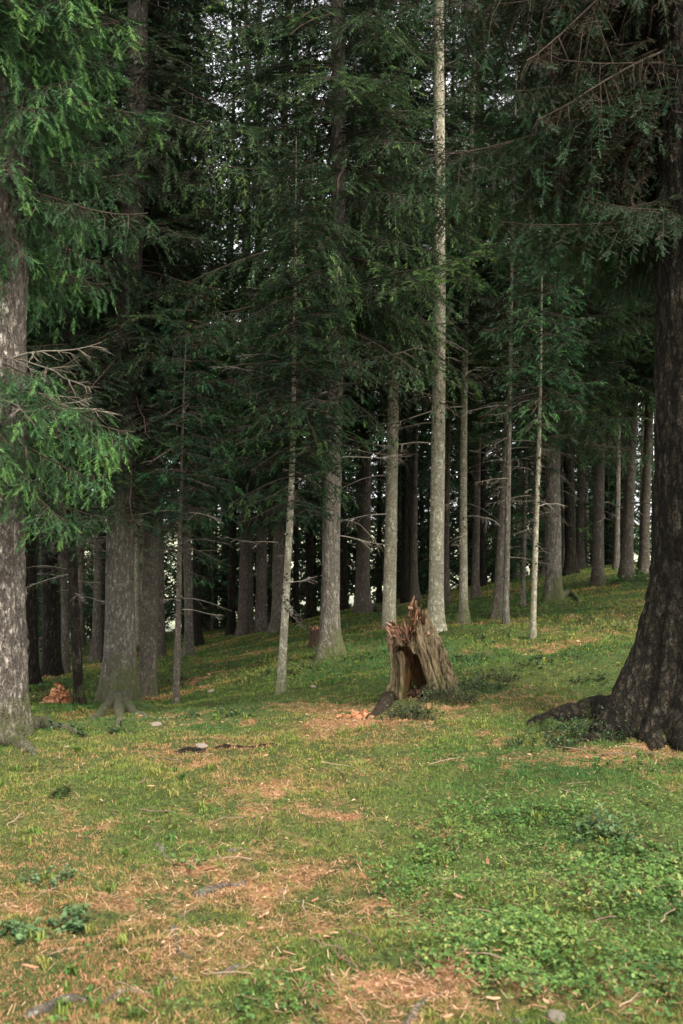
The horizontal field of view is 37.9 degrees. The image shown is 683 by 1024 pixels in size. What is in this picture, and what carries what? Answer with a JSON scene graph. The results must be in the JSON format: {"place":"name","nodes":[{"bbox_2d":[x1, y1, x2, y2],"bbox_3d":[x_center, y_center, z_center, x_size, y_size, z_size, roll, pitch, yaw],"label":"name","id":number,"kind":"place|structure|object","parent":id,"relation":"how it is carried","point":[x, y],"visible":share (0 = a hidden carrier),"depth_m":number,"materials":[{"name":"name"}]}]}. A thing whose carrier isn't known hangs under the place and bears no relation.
{"place":"outdoors","nodes":[
{"label":"outdoors","id":0,"kind":"place"},
{"bbox_2d":[0,524,682,1023],"bbox_3d":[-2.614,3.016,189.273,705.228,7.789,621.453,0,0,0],"label":"ground","id":1,"kind":"structure","parent":0,"point":[118,908],"depth_m":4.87,"materials":[{"name":"green plant"}]},
{"bbox_2d":[0,917,66,946],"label":"leafy herb","id":2,"kind":"object","parent":1,"relation":"on","point":[19,932],"visible":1,"depth_m":3.63,"materials":[{"name":"green plant"}]},
{"bbox_2d":[16,860,86,890],"bbox_3d":[-1.228,1.558,4.204,0.303,0.154,0.202,0,0,0],"label":"leafy herb","id":3,"kind":"object","parent":1,"relation":"on","point":[34,876],"visible":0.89,"depth_m":4.21,"materials":[{"name":"green plant"}]},
{"bbox_2d":[39,682,71,703],"bbox_3d":[-3.938,2.551,13.841,0.478,0.368,0.462,0,0,31],"label":"rotten wood heap","id":4,"kind":"object","parent":1,"relation":"on","point":[59,693],"visible":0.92,"depth_m":13.74,"materials":[{"name":"brown wood"}]},
{"bbox_2d":[27,99,84,336],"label":"spruce tree","id":5,"kind":"object","parent":1,"relation":"on","point":[44,303],"visible":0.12,"depth_m":10.88,"materials":[{"name":"green plant"}]},
{"bbox_2d":[48,784,72,799],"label":"herb","id":6,"kind":"object","parent":1,"relation":"on","point":[62,791],"visible":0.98,"depth_m":5.39,"materials":[{"name":"green plant"}]},
{"bbox_2d":[35,445,91,658],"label":"young spruce","id":7,"kind":"object","parent":1,"relation":"on","point":[40,607],"visible":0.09,"depth_m":26.80,"materials":[{"name":"brown plant"}]},
{"bbox_2d":[38,490,93,642],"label":"young spruce","id":8,"kind":"object","parent":1,"relation":"on","point":[87,590],"visible":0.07,"depth_m":31.87,"materials":[{"name":"brown plant"}]},
{"bbox_2d":[42,903,93,932],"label":"leafy herb","id":9,"kind":"object","parent":1,"relation":"on","point":[75,925],"visible":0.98,"depth_m":3.77,"materials":[{"name":"green plant"}]},
{"bbox_2d":[39,129,106,672],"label":"spruce tree","id":10,"kind":"object","parent":1,"relation":"on","point":[65,651],"visible":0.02,"depth_m":18.94,"materials":[{"name":"grey plant"}]},
{"bbox_2d":[39,487,106,646],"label":"spruce tree","id":11,"kind":"object","parent":1,"relation":"on","point":[81,585],"visible":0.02,"depth_m":30.87,"materials":[{"name":"brown plant"}]},
{"bbox_2d":[26,6,122,704],"bbox_3d":[-3.460,-2.784,12.996,1.570,11.349,1.540,0,0,38],"label":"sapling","id":12,"kind":"object","parent":1,"relation":"on","point":[79,696],"visible":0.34,"depth_m":12.93,"materials":[{"name":"green plant"}]},
{"bbox_2d":[0,0,174,755],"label":"spruce tree","id":13,"kind":"object","parent":1,"relation":"on","point":[28,113],"visible":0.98,"depth_m":6.89,"materials":[{"name":"green plant"}]},
{"bbox_2d":[55,4,123,660],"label":"spruce tree","id":14,"kind":"object","parent":1,"relation":"on","point":[95,652],"visible":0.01,"depth_m":23.87,"materials":[{"name":"grey plant"}]},
{"bbox_2d":[43,718,141,735],"bbox_3d":[-1.798,1.566,7.165,0.652,0.145,0.385,0,0,29],"label":"bilberry shrub","id":15,"kind":"object","parent":1,"relation":"on","point":[112,729],"visible":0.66,"depth_m":7.15,"materials":[{"name":"green plant"}]},
{"bbox_2d":[76,102,110,662],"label":"spruce tree","id":16,"kind":"object","parent":1,"relation":"on","point":[102,575],"visible":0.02,"depth_m":22.94,"materials":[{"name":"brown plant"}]},
{"bbox_2d":[25,0,163,686],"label":"spruce tree","id":17,"kind":"object","parent":1,"relation":"on","point":[34,672],"visible":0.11,"depth_m":15.91,"materials":[{"name":"grey plant"}]},
{"bbox_2d":[40,984,159,1023],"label":"leafy herb","id":18,"kind":"object","parent":1,"relation":"on","point":[53,1018],"visible":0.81,"depth_m":3.05,"materials":[{"name":"green plant"}]},
{"bbox_2d":[37,15,166,676],"bbox_3d":[-5.131,-7.865,17.914,4.034,22.350,3.872,0,0,0],"label":"spruce tree","id":19,"kind":"object","parent":1,"relation":"on","point":[51,663],"visible":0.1,"depth_m":17.88,"materials":[{"name":"grey plant"}]},
{"bbox_2d":[22,977,184,1017],"bbox_3d":[-0.709,1.550,3.153,0.579,0.116,0.058,0,0,-26],"label":"exposed root","id":20,"kind":"object","parent":1,"relation":"on","point":[48,1006],"visible":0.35,"depth_m":3.06,"materials":[{"name":"grey plant"}]},
{"bbox_2d":[134,474,140,645],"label":"spruce tree","id":21,"kind":"object","parent":1,"relation":"on","point":[137,588],"depth_m":28.40,"materials":[{"name":"grey plant"}]},
{"bbox_2d":[124,700,156,711],"bbox_3d":[-2.247,2.127,10.894,0.490,0.157,0.346,0,0,0],"label":"moss mound","id":22,"kind":"object","parent":1,"relation":"on","point":[143,705],"visible":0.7,"depth_m":10.86,"materials":[{"name":"green plant"}]},
{"bbox_2d":[25,0,290,725],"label":"spruce tree","id":23,"kind":"object","parent":1,"relation":"on","point":[118,688],"visible":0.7,"depth_m":13.12,"materials":[{"name":"green plant"}]},
{"bbox_2d":[27,0,302,697],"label":"spruce tree","id":24,"kind":"object","parent":1,"relation":"on","point":[148,685],"visible":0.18,"depth_m":14.48,"materials":[{"name":"green plant"}]},
{"bbox_2d":[100,0,247,656],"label":"spruce tree","id":25,"kind":"object","parent":1,"relation":"on","point":[161,649],"visible":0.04,"depth_m":21.92,"materials":[{"name":"grey plant"}]},
{"bbox_2d":[126,298,244,704],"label":"sapling","id":26,"kind":"object","parent":1,"relation":"on","point":[162,476],"visible":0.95,"depth_m":11.96,"materials":[{"name":"green plant"}]},
{"bbox_2d":[135,12,248,645],"bbox_3d":[-3.608,-7.475,25.129,3.109,22.351,3.040,0,0,-31],"label":"spruce tree","id":27,"kind":"object","parent":1,"relation":"on","point":[197,629],"visible":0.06,"depth_m":24.95,"materials":[{"name":"grey plant"}]},
{"bbox_2d":[164,446,226,632],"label":"young spruce","id":28,"kind":"object","parent":1,"relation":"on","point":[167,579],"visible":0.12,"depth_m":33.55,"materials":[{"name":"brown plant"}]},
{"bbox_2d":[157,0,244,655],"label":"spruce tree","id":29,"kind":"object","parent":1,"relation":"on","point":[189,648],"visible":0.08,"depth_m":20.91,"materials":[{"name":"grey plant"}]},
{"bbox_2d":[165,468,256,629],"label":"young spruce","id":30,"kind":"object","parent":1,"relation":"on","point":[212,595],"visible":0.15,"depth_m":32.70,"materials":[{"name":"green plant"}]},
{"bbox_2d":[164,338,271,633],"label":"young spruce","id":31,"kind":"object","parent":1,"relation":"on","point":[216,601],"visible":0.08,"depth_m":33.62,"materials":[{"name":"green plant"}]},
{"bbox_2d":[193,880,246,897],"bbox_3d":[-0.511,1.613,4.242,0.284,0.058,0.068,0,0,-34],"label":"exposed root","id":32,"kind":"object","parent":1,"relation":"on","point":[206,890],"visible":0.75,"depth_m":4.22,"materials":[{"name":"grey plant"}]},
{"bbox_2d":[179,2,274,635],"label":"spruce tree","id":33,"kind":"object","parent":1,"relation":"on","point":[231,624],"visible":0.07,"depth_m":27.90,"materials":[{"name":"grey plant"}]},
{"bbox_2d":[173,743,282,753],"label":"fallen branch","id":34,"kind":"object","parent":1,"relation":"on","point":[193,749],"visible":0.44,"depth_m":6.51,"materials":[{"name":"brown wood"}]},
{"bbox_2d":[206,0,279,636],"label":"spruce tree","id":35,"kind":"object","parent":1,"relation":"on","point":[242,627],"visible":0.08,"depth_m":25.92,"materials":[{"name":"grey plant"}]},
{"bbox_2d":[201,474,299,629],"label":"young spruce","id":36,"kind":"object","parent":1,"relation":"on","point":[225,565],"visible":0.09,"depth_m":33.90,"materials":[{"name":"green plant"}]},
{"bbox_2d":[203,1,299,630],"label":"spruce tree","id":37,"kind":"object","parent":1,"relation":"on","point":[251,613],"visible":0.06,"depth_m":28.96,"materials":[{"name":"grey plant"}]},
{"bbox_2d":[201,477,321,621],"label":"young spruce","id":38,"kind":"object","parent":1,"relation":"on","point":[270,560],"visible":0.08,"depth_m":33.62,"materials":[{"name":"green plant"}]},
{"bbox_2d":[205,0,323,633],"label":"spruce tree","id":39,"kind":"object","parent":1,"relation":"on","point":[261,624],"visible":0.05,"depth_m":25.87,"materials":[{"name":"grey plant"}]},
{"bbox_2d":[194,0,363,634],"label":"spruce tree","id":40,"kind":"object","parent":1,"relation":"on","point":[277,564],"visible":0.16,"depth_m":22.84,"materials":[{"name":"green plant"}]},
{"bbox_2d":[196,143,378,694],"bbox_3d":[-0.482,-0.874,10.464,1.895,6.250,1.836,0,0,33],"label":"sapling","id":41,"kind":"object","parent":1,"relation":"on","point":[294,330],"visible":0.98,"depth_m":10.40,"materials":[{"name":"green plant"}]},
{"bbox_2d":[290,477,321,613],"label":"young spruce","id":42,"kind":"object","parent":1,"relation":"on","point":[304,565],"visible":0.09,"depth_m":33.68,"materials":[{"name":"green plant"}]},
{"bbox_2d":[272,1,352,623],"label":"spruce tree","id":43,"kind":"object","parent":1,"relation":"on","point":[296,607],"visible":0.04,"depth_m":26.93,"materials":[{"name":"grey plant"}]},
{"bbox_2d":[307,624,319,647],"bbox_3d":[-0.420,2.061,16.331,0.296,0.470,0.312,0,0,0],"label":"tree stump","id":44,"kind":"object","parent":1,"relation":"on","point":[314,635],"visible":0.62,"depth_m":16.23,"materials":[{"name":"red wood"}]},
{"bbox_2d":[256,0,371,618],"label":"spruce tree","id":45,"kind":"object","parent":1,"relation":"on","point":[309,606],"visible":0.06,"depth_m":29.91,"materials":[{"name":"grey plant"}]},
{"bbox_2d":[159,0,505,660],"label":"spruce tree","id":46,"kind":"object","parent":1,"relation":"on","point":[341,107],"visible":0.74,"depth_m":13.60,"materials":[{"name":"green plant"}]},
{"bbox_2d":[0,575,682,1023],"bbox_3d":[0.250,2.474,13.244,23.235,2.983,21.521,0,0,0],"label":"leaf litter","id":47,"kind":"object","parent":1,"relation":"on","point":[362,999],"visible":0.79,"depth_m":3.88,"materials":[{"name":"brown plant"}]},
{"bbox_2d":[1,639,682,1023],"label":"ground cover","id":48,"kind":"object","parent":1,"relation":"on","point":[509,963],"visible":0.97,"depth_m":3.70,"materials":[{"name":"green plant"}]},
{"bbox_2d":[267,255,418,621],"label":"young spruce","id":49,"kind":"object","parent":1,"relation":"on","point":[317,581],"visible":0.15,"depth_m":32.45,"materials":[{"name":"green plant"}]},
{"bbox_2d":[305,1,380,610],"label":"spruce tree","id":50,"kind":"object","parent":1,"relation":"on","point":[344,602],"visible":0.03,"depth_m":27.91,"materials":[{"name":"grey plant"}]},
{"bbox_2d":[278,1,431,613],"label":"spruce tree","id":51,"kind":"object","parent":1,"relation":"on","point":[362,601],"visible":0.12,"depth_m":22.86,"materials":[{"name":"brown plant"}]},
{"bbox_2d":[347,342,399,601],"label":"spruce tree","id":52,"kind":"object","parent":1,"relation":"on","point":[375,503],"visible":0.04,"depth_m":37.66,"materials":[{"name":"green plant"}]},
{"bbox_2d":[346,421,401,602],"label":"young spruce","id":53,"kind":"object","parent":1,"relation":"on","point":[372,516],"visible":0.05,"depth_m":38.03,"materials":[{"name":"green plant"}]},
{"bbox_2d":[347,19,424,602],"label":"spruce tree","id":54,"kind":"object","parent":1,"relation":"on","point":[379,595],"visible":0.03,"depth_m":29.95,"materials":[{"name":"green plant"}]},
{"bbox_2d":[370,437,427,588],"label":"young spruce","id":55,"kind":"object","parent":1,"relation":"on","point":[383,517],"visible":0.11,"depth_m":32.93,"materials":[{"name":"green plant"}]},
{"bbox_2d":[342,3,458,603],"bbox_3d":[1.518,-8.572,25.934,3.424,22.615,3.346,0,0,25],"label":"spruce tree","id":56,"kind":"object","parent":1,"relation":"on","point":[405,591],"visible":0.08,"depth_m":25.89,"materials":[{"name":"grey plant"}]},
{"bbox_2d":[354,374,452,594],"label":"young spruce","id":57,"kind":"object","parent":1,"relation":"on","point":[422,548],"visible":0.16,"depth_m":30.94,"materials":[{"name":"green plant"}]},
{"bbox_2d":[302,0,520,629],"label":"spruce tree","id":58,"kind":"object","parent":1,"relation":"on","point":[389,580],"visible":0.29,"depth_m":16.86,"materials":[{"name":"green plant"}]},
{"bbox_2d":[378,690,445,722],"bbox_3d":[0.526,1.454,7.444,0.506,0.281,0.394,0,0,0],"label":"bilberry shrub","id":59,"kind":"object","parent":1,"relation":"on","point":[412,711],"visible":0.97,"depth_m":7.40,"materials":[{"name":"green plant"}]},
{"bbox_2d":[365,595,460,718],"bbox_3d":[0.512,1.240,8.566,0.752,1.005,2.025,0,0,39],"label":"hollow stump","id":60,"kind":"object","parent":1,"relation":"on","point":[418,655],"visible":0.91,"depth_m":8.68,"materials":[{"name":"brown wood"}]},
{"bbox_2d":[382,378,459,593],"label":"young spruce","id":61,"kind":"object","parent":1,"relation":"on","point":[421,508],"visible":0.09,"depth_m":37.98,"materials":[{"name":"green plant"}]},
{"bbox_2d":[385,1,461,602],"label":"spruce tree","id":62,"kind":"object","parent":1,"relation":"on","point":[414,587],"visible":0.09,"depth_m":24.90,"materials":[{"name":"grey plant"}]},
{"bbox_2d":[401,985,448,1023],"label":"exposed root","id":63,"kind":"object","parent":1,"relation":"on","point":[415,1009],"visible":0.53,"depth_m":3.05,"materials":[{"name":"brown plant"}]},
{"bbox_2d":[367,0,504,631],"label":"spruce tree","id":64,"kind":"object","parent":1,"relation":"on","point":[436,610],"visible":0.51,"depth_m":14.89,"materials":[{"name":"grey plant"}]},
{"bbox_2d":[418,425,460,586],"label":"young spruce","id":65,"kind":"object","parent":1,"relation":"on","point":[451,552],"visible":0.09,"depth_m":36.14,"materials":[{"name":"green plant"}]},
{"bbox_2d":[397,343,495,595],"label":"young spruce","id":66,"kind":"object","parent":1,"relation":"on","point":[423,563],"visible":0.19,"depth_m":28.81,"materials":[{"name":"green plant"}]},
{"bbox_2d":[412,676,485,704],"bbox_3d":[0.893,1.505,8.316,0.524,0.239,0.518,0,0,-30],"label":"bilberry shrub","id":67,"kind":"object","parent":1,"relation":"on","point":[450,691],"visible":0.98,"depth_m":8.31,"materials":[{"name":"green plant"}]},
{"bbox_2d":[398,2,513,606],"bbox_3d":[2.403,-6.701,22.004,2.541,18.350,2.448,0,0,-35],"label":"spruce tree","id":68,"kind":"object","parent":1,"relation":"on","point":[447,600],"visible":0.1,"depth_m":21.94,"materials":[{"name":"grey plant"}]},
{"bbox_2d":[378,0,537,624],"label":"spruce tree","id":69,"kind":"object","parent":1,"relation":"on","point":[463,615],"visible":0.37,"depth_m":16.45,"materials":[{"name":"green plant"}]},
{"bbox_2d":[422,7,527,598],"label":"spruce tree","id":70,"kind":"object","parent":1,"relation":"on","point":[475,587],"visible":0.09,"depth_m":21.91,"materials":[{"name":"brown plant"}]},
{"bbox_2d":[453,45,505,585],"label":"spruce tree","id":71,"kind":"object","parent":1,"relation":"on","point":[470,477],"visible":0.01,"depth_m":32.01,"materials":[{"name":"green plant"}]},
{"bbox_2d":[456,669,506,693],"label":"bilberry shrub","id":72,"kind":"object","parent":1,"relation":"on","point":[478,683],"visible":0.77,"depth_m":8.84,"materials":[{"name":"green plant"}]},
{"bbox_2d":[455,391,513,582],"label":"young spruce","id":73,"kind":"object","parent":1,"relation":"on","point":[472,509],"visible":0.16,"depth_m":30.97,"materials":[{"name":"green plant"}]},
{"bbox_2d":[462,682,513,695],"bbox_3d":[1.249,1.575,8.880,0.616,0.121,0.422,0,0,0],"label":"moss mound","id":74,"kind":"object","parent":1,"relation":"on","point":[494,690],"visible":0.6,"depth_m":8.79,"materials":[{"name":"green plant"}]},
{"bbox_2d":[457,396,526,581],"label":"young spruce","id":75,"kind":"object","parent":1,"relation":"on","point":[493,504],"visible":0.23,"depth_m":27.90,"materials":[{"name":"green plant"}]},
{"bbox_2d":[449,363,539,588],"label":"young spruce","id":76,"kind":"object","parent":1,"relation":"on","point":[493,577],"visible":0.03,"depth_m":33.35,"materials":[{"name":"green plant"}]},
{"bbox_2d":[469,662,520,682],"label":"bilberry shrub","id":77,"kind":"object","parent":1,"relation":"on","point":[499,676],"visible":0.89,"depth_m":9.62,"materials":[{"name":"green plant"}]},
{"bbox_2d":[451,30,544,586],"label":"spruce tree","id":78,"kind":"object","parent":1,"relation":"on","point":[482,574],"visible":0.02,"depth_m":26.97,"materials":[{"name":"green plant"}]},
{"bbox_2d":[459,14,565,624],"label":"sapling","id":79,"kind":"object","parent":1,"relation":"on","point":[507,557],"visible":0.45,"depth_m":15.48,"materials":[{"name":"green plant"}]},
{"bbox_2d":[447,3,591,619],"bbox_3d":[3.081,-7.040,16.998,2.713,18.398,2.990,3,0,0],"label":"spruce tree","id":80,"kind":"object","parent":1,"relation":"on","point":[497,609],"visible":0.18,"depth_m":16.93,"materials":[{"name":"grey plant"}]},
{"bbox_2d":[486,361,559,606],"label":"sapling","id":81,"kind":"object","parent":1,"relation":"on","point":[524,462],"visible":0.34,"depth_m":17.95,"materials":[{"name":"green plant"}]},
{"bbox_2d":[510,445,544,578],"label":"young spruce","id":82,"kind":"object","parent":1,"relation":"on","point":[516,515],"visible":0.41,"depth_m":26.90,"materials":[{"name":"green plant"}]},
{"bbox_2d":[413,0,655,602],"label":"spruce tree","id":83,"kind":"object","parent":1,"relation":"on","point":[553,591],"visible":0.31,"depth_m":17.70,"materials":[{"name":"green plant"}]},
{"bbox_2d":[476,195,606,638],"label":"sapling","id":84,"kind":"object","parent":1,"relation":"on","point":[537,371],"visible":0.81,"depth_m":13.45,"materials":[{"name":"green plant"}]},
{"bbox_2d":[401,0,682,752],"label":"spruce tree","id":85,"kind":"object","parent":1,"relation":"on","point":[629,98],"visible":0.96,"depth_m":6.94,"materials":[{"name":"green plant"}]},
{"bbox_2d":[505,724,579,751],"bbox_3d":[1.328,1.506,6.600,0.477,0.189,0.326,0,0,0],"label":"bilberry shrub","id":86,"kind":"object","parent":1,"relation":"on","point":[549,742],"visible":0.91,"depth_m":6.61,"materials":[{"name":"green plant"}]},
{"bbox_2d":[499,242,593,576],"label":"spruce tree","id":87,"kind":"object","parent":1,"relation":"on","point":[541,571],"visible":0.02,"depth_m":27.53,"materials":[{"name":"green plant"}]},
{"bbox_2d":[525,716,571,734],"bbox_3d":[1.459,1.524,7.048,0.353,0.158,0.276,0,0,0],"label":"moss mound","id":88,"kind":"object","parent":1,"relation":"on","point":[538,727],"visible":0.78,"depth_m":7.02,"materials":[{"name":"green plant"}]},
{"bbox_2d":[520,800,587,829],"bbox_3d":[1.036,1.500,4.860,0.281,0.150,0.269,0,0,38],"label":"leafy herb","id":89,"kind":"object","parent":1,"relation":"on","point":[564,823],"visible":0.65,"depth_m":4.86,"materials":[{"name":"green plant"}]},
{"bbox_2d":[526,424,612,568],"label":"young spruce","id":90,"kind":"object","parent":1,"relation":"on","point":[587,470],"visible":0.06,"depth_m":30.74,"materials":[{"name":"green plant"}]},
{"bbox_2d":[533,243,610,568],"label":"spruce tree","id":91,"kind":"object","parent":1,"relation":"on","point":[580,550],"visible":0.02,"depth_m":29.91,"materials":[{"name":"brown plant"}]},
{"bbox_2d":[488,41,656,585],"bbox_3d":[5.544,-10.765,21.066,5.226,25.354,4.753,0,0,25],"label":"spruce tree","id":92,"kind":"object","parent":1,"relation":"on","point":[597,577],"visible":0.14,"depth_m":20.89,"materials":[{"name":"green plant"}]},
{"bbox_2d":[512,244,639,575],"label":"spruce tree","id":93,"kind":"object","parent":1,"relation":"on","point":[571,566],"visible":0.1,"depth_m":25.90,"materials":[{"name":"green plant"}]},
{"bbox_2d":[546,706,641,745],"bbox_3d":[1.785,1.458,6.839,0.786,0.262,0.588,0,0,0],"label":"bilberry shrub","id":94,"kind":"object","parent":1,"relation":"on","point":[579,725],"visible":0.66,"depth_m":6.77,"materials":[{"name":"green plant"}]},
{"bbox_2d":[570,802,635,842],"bbox_3d":[1.220,1.460,4.633,0.296,0.178,0.308,0,0,18],"label":"leafy herb","id":95,"kind":"object","parent":1,"relation":"on","point":[600,827],"visible":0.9,"depth_m":4.64,"materials":[{"name":"green plant"}]},
{"bbox_2d":[574,386,639,564],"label":"young spruce","id":96,"kind":"object","parent":1,"relation":"on","point":[607,534],"visible":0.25,"depth_m":29.94,"materials":[{"name":"green plant"}]},
{"bbox_2d":[573,414,640,563],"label":"spruce tree","id":97,"kind":"object","parent":1,"relation":"on","point":[610,508],"visible":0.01,"depth_m":33.12,"materials":[{"name":"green plant"}]},
{"bbox_2d":[567,242,655,581],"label":"spruce tree","id":98,"kind":"object","parent":1,"relation":"on","point":[626,567],"visible":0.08,"depth_m":20.90,"materials":[{"name":"green plant"}]},
{"bbox_2d":[569,255,655,575],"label":"spruce tree","id":99,"kind":"object","parent":1,"relation":"on","point":[643,561],"visible":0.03,"depth_m":21.88,"materials":[{"name":"green plant"}]},
{"bbox_2d":[575,373,654,562],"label":"spruce tree","id":100,"kind":"object","parent":1,"relation":"on","point":[622,477],"visible":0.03,"depth_m":28.63,"materials":[{"name":"green plant"}]},
{"bbox_2d":[612,413,620,569],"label":"spruce tree","id":101,"kind":"object","parent":1,"relation":"on","point":[616,556],"depth_m":25.43,"materials":[{"name":"grey plant"}]},
{"bbox_2d":[592,751,659,774],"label":"leafy herb","id":102,"kind":"object","parent":1,"relation":"on","point":[599,758],"visible":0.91,"depth_m":5.97,"materials":[{"name":"green plant"}]},
{"bbox_2d":[605,410,655,561],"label":"young spruce","id":103,"kind":"object","parent":1,"relation":"on","point":[636,540],"visible":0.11,"depth_m":28.97,"materials":[{"name":"plant"}]},
{"bbox_2d":[617,834,682,871],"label":"leafy herb","id":104,"kind":"object","parent":1,"relation":"on","point":[650,845],"visible":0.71,"depth_m":4.34,"materials":[{"name":"green plant"}]},
{"bbox_2d":[36,0,653,523],"label":"sky","id":105,"kind":"structure","parent":0,"point":[228,27],"materials":[{"name":"white"}]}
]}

